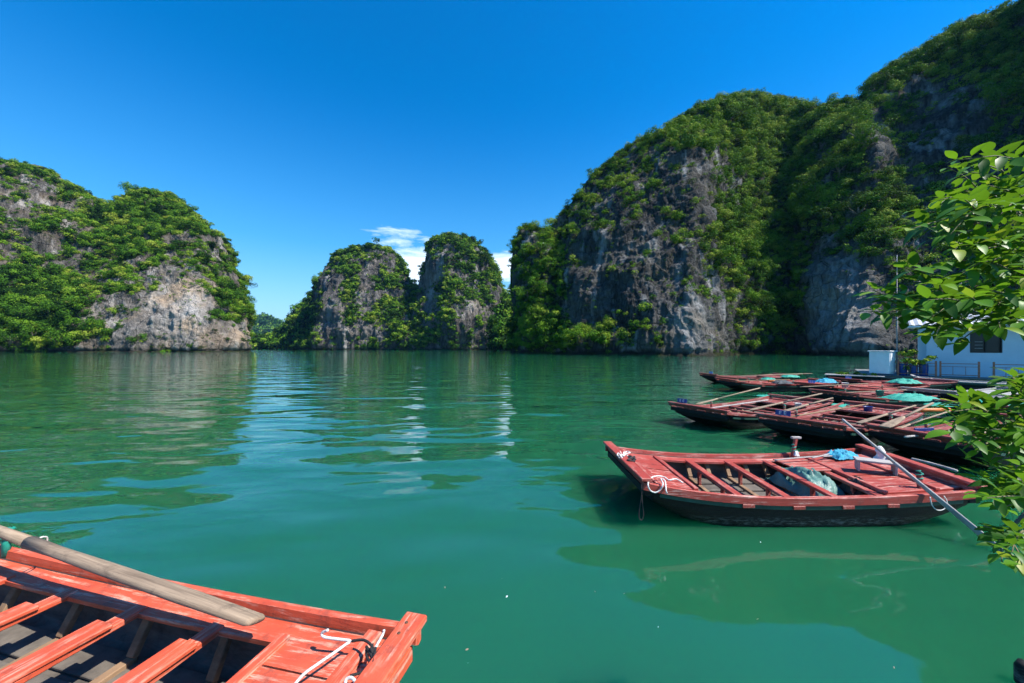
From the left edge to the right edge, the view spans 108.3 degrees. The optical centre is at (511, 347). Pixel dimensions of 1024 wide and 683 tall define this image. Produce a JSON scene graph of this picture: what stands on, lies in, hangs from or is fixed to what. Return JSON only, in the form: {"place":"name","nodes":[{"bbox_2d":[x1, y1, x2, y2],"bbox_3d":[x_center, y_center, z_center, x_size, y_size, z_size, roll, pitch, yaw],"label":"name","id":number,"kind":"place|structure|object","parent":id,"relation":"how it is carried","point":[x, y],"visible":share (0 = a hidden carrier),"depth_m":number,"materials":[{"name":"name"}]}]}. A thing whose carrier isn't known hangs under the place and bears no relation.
{"place":"outdoors","nodes":[
{"label":"outdoors","id":0,"kind":"place"},
{"bbox_2d":[408,235,501,349],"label":"pointed karst island","id":1,"kind":"structure","parent":0,"point":[431,275],"depth_m":458.00,"materials":[{"name":"stone"}]},
{"bbox_2d":[400,231,505,348],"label":"hillside shrubs","id":2,"kind":"object","parent":1,"relation":"on","point":[464,244],"visible":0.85,"depth_m":468.07,"materials":[{"name":"green plant"}]},
{"bbox_2d":[497,346,510,350],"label":"green shoulder hill","id":3,"kind":"structure","parent":0,"point":[502,349],"depth_m":321.86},
{"bbox_2d":[483,288,512,350],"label":"hillside shrubs","id":4,"kind":"object","parent":3,"relation":"on","point":[502,311],"visible":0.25,"depth_m":335.53,"materials":[{"name":"green plant"}]},
{"bbox_2d":[0,0,1016,321],"label":"sky","id":5,"kind":"structure","parent":0,"point":[305,131],"materials":[{"name":"blue"}]},
{"bbox_2d":[0,349,1023,682],"bbox_3d":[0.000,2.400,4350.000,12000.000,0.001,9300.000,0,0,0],"label":"water","id":6,"kind":"structure","parent":0,"point":[482,507],"depth_m":5.15,"materials":[{"name":"liquid"}]},
{"bbox_2d":[0,162,252,351],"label":"limestone headland","id":7,"kind":"structure","parent":6,"relation":"on","point":[168,315],"depth_m":248.43,"materials":[{"name":"stone"}]},
{"bbox_2d":[0,329,32,346],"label":"hillside tree","id":8,"kind":"object","parent":7,"relation":"on","point":[8,337],"visible":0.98,"depth_m":212.20,"materials":[{"name":"green plant"}]},
{"bbox_2d":[0,302,36,316],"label":"hillside tree","id":9,"kind":"object","parent":7,"relation":"on","point":[17,309],"visible":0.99,"depth_m":218.54,"materials":[{"name":"green plant"}]},
{"bbox_2d":[16,320,53,336],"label":"hillside tree","id":10,"kind":"object","parent":7,"relation":"on","point":[30,329],"visible":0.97,"depth_m":216.62,"materials":[{"name":"green plant"}]},
{"bbox_2d":[22,299,59,315],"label":"hillside tree","id":11,"kind":"object","parent":7,"relation":"on","point":[42,306],"visible":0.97,"depth_m":223.24,"materials":[{"name":"green plant"}]},
{"bbox_2d":[42,328,70,346],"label":"hillside tree","id":12,"kind":"object","parent":7,"relation":"on","point":[55,334],"visible":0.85,"depth_m":217.08,"materials":[{"name":"green plant"}]},
{"bbox_2d":[59,315,86,325],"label":"hillside tree","id":13,"kind":"object","parent":7,"relation":"on","point":[76,320],"visible":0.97,"depth_m":221.34,"materials":[{"name":"green plant"}]},
{"bbox_2d":[59,295,87,305],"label":"hillside tree","id":14,"kind":"object","parent":7,"relation":"on","point":[71,301],"visible":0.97,"depth_m":227.94,"materials":[{"name":"green plant"}]},
{"bbox_2d":[0,157,257,351],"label":"hillside shrubs","id":15,"kind":"object","parent":7,"relation":"on","point":[136,219],"visible":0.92,"depth_m":265.52,"materials":[{"name":"green plant"}]},
{"bbox_2d":[129,193,148,205],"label":"hillside tree","id":16,"kind":"object","parent":7,"relation":"on","point":[139,199],"visible":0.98,"depth_m":305.21,"materials":[{"name":"green plant"}]},
{"bbox_2d":[149,197,169,209],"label":"hillside tree","id":17,"kind":"object","parent":7,"relation":"on","point":[160,202],"visible":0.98,"depth_m":307.71,"materials":[{"name":"green plant"}]},
{"bbox_2d":[215,298,238,312],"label":"hillside tree","id":18,"kind":"object","parent":7,"relation":"on","point":[226,303],"visible":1,"depth_m":255.91,"materials":[{"name":"green plant"}]},
{"bbox_2d":[0,544,426,682],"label":"sampan","id":19,"kind":"object","parent":6,"relation":"on","point":[61,622],"visible":0.84,"depth_m":2.67,"materials":[{"name":"red wood"}]},
{"bbox_2d":[0,526,15,558],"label":"oar post with cord","id":20,"kind":"object","parent":19,"relation":"attached to","point":[5,547],"visible":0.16,"depth_m":3.43,"materials":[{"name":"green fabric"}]},
{"bbox_2d":[0,525,264,625],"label":"oar","id":21,"kind":"object","parent":19,"relation":"on","point":[191,598],"visible":1,"depth_m":2.68,"materials":[{"name":"brown wood"}]},
{"bbox_2d":[294,629,350,682],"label":"white mooring rope","id":22,"kind":"object","parent":19,"relation":"on","point":[323,636],"visible":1,"depth_m":2.20,"materials":[{"name":"fabric"}]},
{"bbox_2d":[350,638,376,675],"bbox_3d":[-0.862,1.777,2.156,0.144,0.062,0.293,0,0,-22],"label":"black rope tangle","id":23,"kind":"object","parent":19,"relation":"hanging from","point":[371,651],"visible":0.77,"depth_m":2.16,"materials":[{"name":"fabric"}]},
{"bbox_2d":[291,247,415,349],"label":"rounded karst island","id":24,"kind":"structure","parent":6,"relation":"on","point":[328,329],"depth_m":491.94,"materials":[{"name":"stone"}]},
{"bbox_2d":[289,237,419,349],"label":"hillside shrubs","id":25,"kind":"object","parent":24,"relation":"on","point":[398,326],"visible":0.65,"depth_m":501.15,"materials":[{"name":"green plant"}]},
{"bbox_2d":[699,371,794,382],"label":"sampan","id":26,"kind":"object","parent":6,"relation":"on","point":[708,376],"visible":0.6,"depth_m":25.13,"materials":[{"name":"black paint"}]},
{"bbox_2d":[668,394,833,428],"bbox_3d":[8.084,2.097,12.417,5.850,1.007,2.119,0,0,-27],"label":"sampan","id":27,"kind":"object","parent":6,"relation":"on","point":[741,416],"visible":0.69,"depth_m":11.71,"materials":[{"name":"red paint"}]},
{"bbox_2d":[695,388,759,403],"bbox_3d":[7.026,1.535,11.926,2.936,0.049,0.140,-8,3,-22],"label":"oar","id":28,"kind":"object","parent":27,"relation":"on","point":[726,396],"visible":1,"depth_m":11.82,"materials":[{"name":"brown wood"}]},
{"bbox_2d":[714,377,840,391],"bbox_3d":[15.093,2.166,21.209,6.050,0.868,2.069,0,0,-4],"label":"sampan","id":29,"kind":"object","parent":6,"relation":"on","point":[765,386],"visible":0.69,"depth_m":20.26,"materials":[{"name":"black paint"}]},
{"bbox_2d":[603,436,983,526],"bbox_3d":[4.170,2.119,5.893,4.952,0.963,2.140,0,0,-1],"label":"sampan","id":30,"kind":"object","parent":6,"relation":"on","point":[737,490],"visible":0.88,"depth_m":5.19,"materials":[{"name":"red paint"}]},
{"bbox_2d":[647,475,682,492],"bbox_3d":[2.007,1.830,4.973,0.553,0.143,0.274,0,0,-30],"label":"white rope coil","id":31,"kind":"object","parent":30,"relation":"hanging from","point":[661,479],"visible":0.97,"depth_m":4.93,"materials":[{"name":"fabric"}]},
{"bbox_2d":[766,466,845,495],"bbox_3d":[4.784,2.121,6.007,0.711,0.366,1.125,0,0,0],"label":"tarpaulin","id":32,"kind":"object","parent":30,"relation":"on","point":[780,479],"visible":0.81,"depth_m":5.86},
{"bbox_2d":[826,449,858,459],"bbox_3d":[5.914,1.889,6.635,0.531,0.156,0.355,0,0,-8],"label":"blue cloth","id":33,"kind":"object","parent":30,"relation":"on","point":[840,454],"visible":0.9,"depth_m":6.54,"materials":[{"name":"fabric"}]},
{"bbox_2d":[839,475,875,494],"bbox_3d":[5.225,2.076,5.596,0.313,0.266,0.442,0,0,0],"label":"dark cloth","id":34,"kind":"object","parent":30,"relation":"in","point":[844,487],"visible":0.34,"depth_m":5.57,"materials":[{"name":"fabric"}]},
{"bbox_2d":[853,456,897,475],"bbox_3d":[5.760,1.869,5.864,0.500,0.186,0.220,0,0,32],"label":"stool","id":35,"kind":"object","parent":30,"relation":"on","point":[858,460],"visible":0.76,"depth_m":5.84,"materials":[{"name":"plastic"}]},
{"bbox_2d":[873,446,887,459],"bbox_3d":[6.334,1.811,6.342,0.224,0.260,0.162,0,0,0],"label":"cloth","id":36,"kind":"object","parent":30,"relation":"on","point":[878,455],"visible":0.61,"depth_m":6.31,"materials":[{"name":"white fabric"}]},
{"bbox_2d":[841,419,1002,551],"bbox_3d":[5.399,1.765,4.952,0.044,0.086,2.069,-16,48,-14],"label":"oar","id":37,"kind":"object","parent":30,"relation":"on","point":[958,515],"visible":0.74,"depth_m":4.83,"materials":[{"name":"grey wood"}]},
{"bbox_2d":[754,400,926,446],"bbox_3d":[9.511,2.097,10.550,5.850,1.007,2.069,0,0,-30],"label":"sampan","id":38,"kind":"object","parent":6,"relation":"on","point":[831,427],"visible":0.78,"depth_m":9.66,"materials":[{"name":"red paint"}]},
{"bbox_2d":[749,393,821,410],"bbox_3d":[7.768,1.520,10.478,2.230,0.053,0.150,-11,1,-5],"label":"oar","id":39,"kind":"object","parent":38,"relation":"on","point":[761,407],"visible":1,"depth_m":10.45,"materials":[{"name":"brown wood"}]},
{"bbox_2d":[785,397,832,410],"bbox_3d":[7.880,1.545,9.947,1.623,0.054,0.150,-14,1,-3],"label":"oar","id":40,"kind":"object","parent":38,"relation":"on","point":[794,408],"visible":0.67,"depth_m":9.94,"materials":[{"name":"brown wood"}]},
{"bbox_2d":[789,403,868,416],"bbox_3d":[9.588,1.845,11.044,4.945,0.053,0.042,0,0,-28],"label":"pole","id":41,"kind":"object","parent":38,"relation":"on","point":[827,410],"visible":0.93,"depth_m":10.81,"materials":[{"name":"brown wood"}]},
{"bbox_2d":[919,408,951,411],"bbox_3d":[12.553,1.840,10.981,1.000,0.114,0.120,0,0,-6],"label":"float","id":42,"kind":"object","parent":38,"relation":"on","point":[932,410],"visible":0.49,"depth_m":10.93,"materials":[{"name":"orange plastic"}]},
{"bbox_2d":[824,371,884,380],"bbox_3d":[25.737,2.093,27.881,3.300,0.614,1.350,0,0,43],"label":"float raft","id":43,"kind":"object","parent":6,"relation":"on","point":[863,376],"visible":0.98,"depth_m":27.39,"materials":[{"name":"grey wood"}]},
{"bbox_2d":[794,380,930,392],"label":"sampan","id":44,"kind":"object","parent":6,"relation":"on","point":[858,387],"visible":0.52,"depth_m":18.66,"materials":[{"name":"black paint"}]},
{"bbox_2d":[815,378,836,382],"bbox_3d":[16.843,1.732,19.844,0.900,0.254,0.741,0,0,0],"label":"fishing net","id":45,"kind":"object","parent":44,"relation":"on","point":[825,380],"visible":0.98,"depth_m":19.65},
{"bbox_2d":[888,378,922,383],"bbox_3d":[20.195,1.678,19.038,1.163,0.263,0.957,0,0,0],"label":"fishing net","id":46,"kind":"object","parent":44,"relation":"on","point":[905,381],"visible":1,"depth_m":18.83,"materials":[{"name":"fabric"}]},
{"bbox_2d":[808,387,955,408],"bbox_3d":[15.688,2.166,15.699,5.850,0.868,1.969,0,0,-16],"label":"sampan","id":47,"kind":"object","parent":6,"relation":"on","point":[839,397],"visible":0.52,"depth_m":14.83,"materials":[{"name":"black paint"}]},
{"bbox_2d":[878,393,938,401],"bbox_3d":[14.146,1.709,13.076,1.529,0.235,1.070,0,0,0],"label":"fishing net","id":48,"kind":"object","parent":47,"relation":"on","point":[910,397],"visible":0.95,"depth_m":12.82,"materials":[{"name":"fabric"}]},
{"bbox_2d":[828,376,957,389],"bbox_3d":[21.893,2.123,21.402,5.850,0.955,2.069,0,0,-4],"label":"sampan","id":49,"kind":"object","parent":6,"relation":"on","point":[938,384],"visible":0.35,"depth_m":20.85,"materials":[{"name":"black paint"}]},
{"bbox_2d":[854,369,1008,381],"bbox_3d":[35.341,2.297,25.454,17.342,0.645,9.430,0,0,43],"label":"raft","id":50,"kind":"object","parent":6,"relation":"on","point":[894,376],"visible":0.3,"depth_m":25.64,"materials":[{"name":"brown wood"}]},
{"bbox_2d":[868,351,896,373],"bbox_3d":[27.331,1.032,27.318,0.980,1.675,1.300,0,0,-22],"label":"cabinet","id":51,"kind":"object","parent":50,"relation":"on","point":[882,362],"visible":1,"depth_m":26.98,"materials":[{"name":"metal"}]},
{"bbox_2d":[896,307,897,373],"bbox_3d":[28.719,-2.480,27.600,0.083,8.900,0.083,0,0,22],"label":"mast","id":52,"kind":"object","parent":50,"relation":"on","point":[896,342],"visible":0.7,"depth_m":27.59,"materials":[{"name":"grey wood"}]},
{"bbox_2d":[899,363,906,375],"bbox_3d":[28.065,1.545,26.565,0.470,0.850,0.470,0,0,0],"label":"blue tub","id":53,"kind":"object","parent":50,"relation":"on","point":[901,368],"visible":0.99,"depth_m":26.42,"materials":[{"name":"plastic"}]},
{"bbox_2d":[897,349,919,373],"bbox_3d":[28.021,0.957,26.198,0.911,1.836,1.159,0,0,-39],"label":"potted bush","id":54,"kind":"object","parent":53,"relation":"in","point":[914,362],"visible":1,"depth_m":26.14,"materials":[{"name":"green plant"}]},
{"bbox_2d":[908,364,917,375],"bbox_3d":[28.431,1.545,26.224,0.470,0.850,0.470,0,0,0],"label":"blue tub","id":55,"kind":"object","parent":50,"relation":"on","point":[913,369],"visible":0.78,"depth_m":26.05,"materials":[{"name":"plastic"}]},
{"bbox_2d":[907,355,937,373],"bbox_3d":[28.649,1.175,25.915,1.076,1.401,1.692,0,0,0],"label":"potted bush","id":56,"kind":"object","parent":55,"relation":"in","point":[927,359],"visible":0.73,"depth_m":25.50,"materials":[{"name":"green plant"}]},
{"bbox_2d":[897,360,936,376],"bbox_3d":[28.404,1.430,25.976,1.890,1.080,0.090,0,0,43],"label":"railing","id":57,"kind":"object","parent":50,"relation":"on","point":[898,365],"visible":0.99,"depth_m":26.08,"materials":[{"name":"metal"}]},
{"bbox_2d":[919,364,928,375],"bbox_3d":[28.797,1.545,25.883,0.470,0.850,0.470,0,0,0],"label":"blue tub","id":58,"kind":"object","parent":50,"relation":"on","point":[925,370],"visible":0.93,"depth_m":25.71,"materials":[{"name":"plastic"}]},
{"bbox_2d":[939,361,979,377],"bbox_3d":[29.812,1.430,24.663,1.740,1.080,0.090,0,0,43],"label":"railing","id":59,"kind":"object","parent":50,"relation":"on","point":[940,369],"visible":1,"depth_m":24.85,"materials":[{"name":"metal"}]},
{"bbox_2d":[862,413,1020,469],"bbox_3d":[11.145,2.166,8.612,5.850,0.868,2.069,0,0,-20],"label":"sampan","id":60,"kind":"object","parent":6,"relation":"on","point":[932,447],"visible":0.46,"depth_m":7.75,"materials":[{"name":"black paint"}]},
{"bbox_2d":[856,405,916,423],"bbox_3d":[8.710,1.535,8.586,1.606,0.049,0.130,-13,2,-7],"label":"oar","id":61,"kind":"object","parent":60,"relation":"on","point":[873,418],"visible":1,"depth_m":8.55,"materials":[{"name":"brown wood"}]},
{"bbox_2d":[879,402,933,427],"bbox_3d":[8.901,1.490,8.286,1.952,0.062,0.220,-13,4,-19],"label":"oar","id":62,"kind":"object","parent":60,"relation":"on","point":[892,423],"visible":1,"depth_m":8.12,"materials":[{"name":"brown wood"}]},
{"bbox_2d":[897,410,949,427],"bbox_3d":[9.570,1.675,8.613,2.617,0.044,0.100,-6,2,-22],"label":"oar","id":63,"kind":"object","parent":60,"relation":"on","point":[904,426],"visible":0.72,"depth_m":8.51,"materials":[{"name":"brown wood"}]},
{"bbox_2d":[910,374,1006,389],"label":"sampan","id":64,"kind":"object","parent":6,"relation":"on","point":[968,384],"visible":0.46,"depth_m":21.58,"materials":[{"name":"black paint"}]},
{"bbox_2d":[900,386,1017,400],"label":"sampan","id":65,"kind":"object","parent":6,"relation":"on","point":[925,391],"visible":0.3,"depth_m":15.84,"materials":[{"name":"black paint"}]},
{"bbox_2d":[932,394,1019,416],"bbox_3d":[17.325,2.166,12.692,5.850,0.868,1.969,0,0,-20],"label":"sampan","id":66,"kind":"object","parent":6,"relation":"on","point":[955,403],"visible":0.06,"depth_m":12.16,"materials":[{"name":"black paint"}]},
{"bbox_2d":[906,401,958,406],"bbox_3d":[14.690,1.867,12.498,1.801,0.117,1.016,0,0,0],"label":"fishing net","id":67,"kind":"object","parent":66,"relation":"on","point":[928,402],"visible":0.34,"depth_m":12.45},
{"bbox_2d":[1013,658,1023,682],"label":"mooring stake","id":68,"kind":"object","parent":6,"relation":"in","point":[1018,670],"visible":1,"depth_m":2.64,"materials":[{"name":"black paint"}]},
{"bbox_2d":[510,6,1023,356],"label":"great cliff","id":69,"kind":"structure","parent":0,"point":[836,306],"depth_m":131.47,"materials":[{"name":"stone"}]},
{"bbox_2d":[511,285,533,300],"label":"hillside tree","id":70,"kind":"object","parent":69,"relation":"on","point":[519,291],"visible":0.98,"depth_m":153.79,"materials":[{"name":"green plant"}]},
{"bbox_2d":[517,242,531,255],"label":"hillside tree","id":71,"kind":"object","parent":69,"relation":"on","point":[520,251],"visible":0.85,"depth_m":163.39,"materials":[{"name":"green plant"}]},
{"bbox_2d":[516,260,544,273],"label":"hillside tree","id":72,"kind":"object","parent":69,"relation":"on","point":[525,263],"visible":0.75,"depth_m":160.81,"materials":[{"name":"green plant"}]},
{"bbox_2d":[524,328,541,339],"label":"hillside tree","id":73,"kind":"object","parent":69,"relation":"on","point":[530,332],"visible":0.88,"depth_m":148.31,"materials":[{"name":"green plant"}]},
{"bbox_2d":[528,280,547,294],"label":"hillside tree","id":74,"kind":"object","parent":69,"relation":"on","point":[540,283],"visible":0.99,"depth_m":149.98,"materials":[{"name":"green plant"}]},
{"bbox_2d":[528,241,553,253],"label":"hillside tree","id":75,"kind":"object","parent":69,"relation":"on","point":[540,245],"visible":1,"depth_m":159.16,"materials":[{"name":"green plant"}]},
{"bbox_2d":[532,321,554,340],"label":"hillside tree","id":76,"kind":"object","parent":69,"relation":"on","point":[543,330],"visible":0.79,"depth_m":143.58,"materials":[{"name":"green plant"}]},
{"bbox_2d":[537,334,549,349],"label":"hillside tree","id":77,"kind":"object","parent":69,"relation":"on","point":[542,338],"visible":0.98,"depth_m":144.43,"materials":[{"name":"green plant"}]},
{"bbox_2d":[538,256,556,270],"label":"hillside tree","id":78,"kind":"object","parent":69,"relation":"on","point":[545,260],"visible":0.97,"depth_m":155.05,"materials":[{"name":"green plant"}]},
{"bbox_2d":[563,324,590,343],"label":"hillside tree","id":79,"kind":"object","parent":69,"relation":"on","point":[573,333],"visible":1,"depth_m":128.26,"materials":[{"name":"green plant"}]},
{"bbox_2d":[582,328,604,346],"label":"hillside tree","id":80,"kind":"object","parent":69,"relation":"on","point":[594,337],"visible":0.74,"depth_m":126.78,"materials":[{"name":"green plant"}]},
{"bbox_2d":[596,334,606,347],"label":"hillside tree","id":81,"kind":"object","parent":69,"relation":"on","point":[602,338],"visible":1,"depth_m":122.97,"materials":[{"name":"green plant"}]},
{"bbox_2d":[503,0,1023,353],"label":"hillside shrubs","id":82,"kind":"object","parent":69,"relation":"on","point":[752,118],"visible":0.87,"depth_m":146.16,"materials":[{"name":"green plant"}]},
{"bbox_2d":[789,174,819,198],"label":"hillside tree","id":83,"kind":"object","parent":69,"relation":"on","point":[804,184],"visible":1,"depth_m":141.02,"materials":[{"name":"green plant"}]},
{"bbox_2d":[816,101,833,113],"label":"hillside tree","id":84,"kind":"object","parent":69,"relation":"on","point":[827,108],"visible":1,"depth_m":166.44,"materials":[{"name":"green plant"}]},
{"bbox_2d":[806,206,855,227],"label":"hillside tree","id":85,"kind":"object","parent":69,"relation":"on","point":[832,219],"visible":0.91,"depth_m":132.58,"materials":[{"name":"green plant"}]},
{"bbox_2d":[824,155,859,179],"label":"hillside tree","id":86,"kind":"object","parent":69,"relation":"on","point":[832,163],"visible":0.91,"depth_m":137.19,"materials":[{"name":"green plant"}]},
{"bbox_2d":[811,93,900,151],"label":"hillside tree","id":87,"kind":"object","parent":69,"relation":"on","point":[863,136],"visible":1,"depth_m":130.67,"materials":[{"name":"green plant"}]},
{"bbox_2d":[831,188,892,215],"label":"hillside tree","id":88,"kind":"object","parent":69,"relation":"on","point":[847,202],"visible":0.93,"depth_m":125.37,"materials":[{"name":"green plant"}]},
{"bbox_2d":[866,183,895,206],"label":"hillside tree","id":89,"kind":"object","parent":69,"relation":"on","point":[882,188],"visible":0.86,"depth_m":123.56,"materials":[{"name":"green plant"}]},
{"bbox_2d":[870,72,899,89],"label":"hillside tree","id":90,"kind":"object","parent":69,"relation":"on","point":[885,78],"visible":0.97,"depth_m":152.58,"materials":[{"name":"green plant"}]},
{"bbox_2d":[883,66,903,76],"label":"hillside tree","id":91,"kind":"object","parent":69,"relation":"on","point":[896,71],"visible":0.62,"depth_m":153.75,"materials":[{"name":"green plant"}]},
{"bbox_2d":[888,56,915,69],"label":"hillside tree","id":92,"kind":"object","parent":69,"relation":"on","point":[905,61],"visible":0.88,"depth_m":155.16,"materials":[{"name":"green plant"}]},
{"bbox_2d":[908,43,942,63],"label":"hillside tree","id":93,"kind":"object","parent":69,"relation":"on","point":[920,57],"visible":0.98,"depth_m":153.29,"materials":[{"name":"green plant"}]},
{"bbox_2d":[921,32,947,50],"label":"hillside tree","id":94,"kind":"object","parent":69,"relation":"on","point":[928,42],"visible":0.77,"depth_m":153.00,"materials":[{"name":"green plant"}]},
{"bbox_2d":[942,17,978,38],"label":"hillside tree","id":95,"kind":"object","parent":69,"relation":"on","point":[957,29],"visible":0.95,"depth_m":149.58,"materials":[{"name":"green plant"}]},
{"bbox_2d":[952,130,1001,155],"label":"hillside tree","id":96,"kind":"object","parent":69,"relation":"on","point":[976,138],"visible":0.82,"depth_m":121.11,"materials":[{"name":"green plant"}]},
{"bbox_2d":[966,13,999,32],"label":"hillside tree","id":97,"kind":"object","parent":69,"relation":"on","point":[982,20],"visible":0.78,"depth_m":149.59,"materials":[{"name":"green plant"}]},
{"bbox_2d":[984,6,1014,24],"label":"hillside tree","id":98,"kind":"object","parent":69,"relation":"on","point":[1007,9],"visible":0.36,"depth_m":146.25,"materials":[{"name":"green plant"}]},
{"bbox_2d":[994,8,1023,22],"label":"hillside tree","id":99,"kind":"object","parent":69,"relation":"on","point":[1005,14],"visible":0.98,"depth_m":135.40,"materials":[{"name":"green plant"}]},
{"bbox_2d":[911,458,957,471],"bbox_3d":[6.869,1.900,6.039,0.065,0.063,0.596,0,0,-7],"label":"oar","id":100,"kind":"object","parent":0,"point":[937,465],"visible":0.98,"depth_m":6.00,"materials":[{"name":"grey wood"}]},
{"bbox_2d":[851,140,1023,354],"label":"broadleaf tree","id":101,"kind":"object","parent":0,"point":[995,257],"visible":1,"depth_m":1.08,"materials":[{"name":"green plant"}]},
{"bbox_2d":[905,309,1023,377],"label":"floating house","id":102,"kind":"structure","parent":0,"point":[989,352],"depth_m":25.20,"materials":[{"name":"paint"}]},
{"bbox_2d":[970,332,1001,352],"bbox_3d":[31.903,-0.380,24.927,1.350,1.400,0.200,0,0,43],"label":"window","id":103,"kind":"structure","parent":102,"relation":"in","point":[978,344],"depth_m":25.01,"materials":[{"name":"grey glass"}]},
{"bbox_2d":[914,367,1023,575],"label":"broadleaf tree","id":104,"kind":"object","parent":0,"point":[1009,433],"visible":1,"depth_m":1.05,"materials":[{"name":"green plant"}]},
{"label":"low wooded spit","id":105,"kind":"structure","parent":0,"visible":0},
{"bbox_2d":[251,295,313,349],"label":"hillside shrubs","id":106,"kind":"object","parent":105,"relation":"on","point":[293,327],"visible":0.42,"depth_m":582.72,"materials":[{"name":"green plant"}]},
{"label":"distant hill","id":107,"kind":"structure","parent":0,"visible":0},
{"bbox_2d":[252,312,283,334],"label":"hillside shrubs","id":108,"kind":"object","parent":107,"relation":"on","point":[265,322],"visible":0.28,"depth_m":1998.24,"materials":[{"name":"green plant"}]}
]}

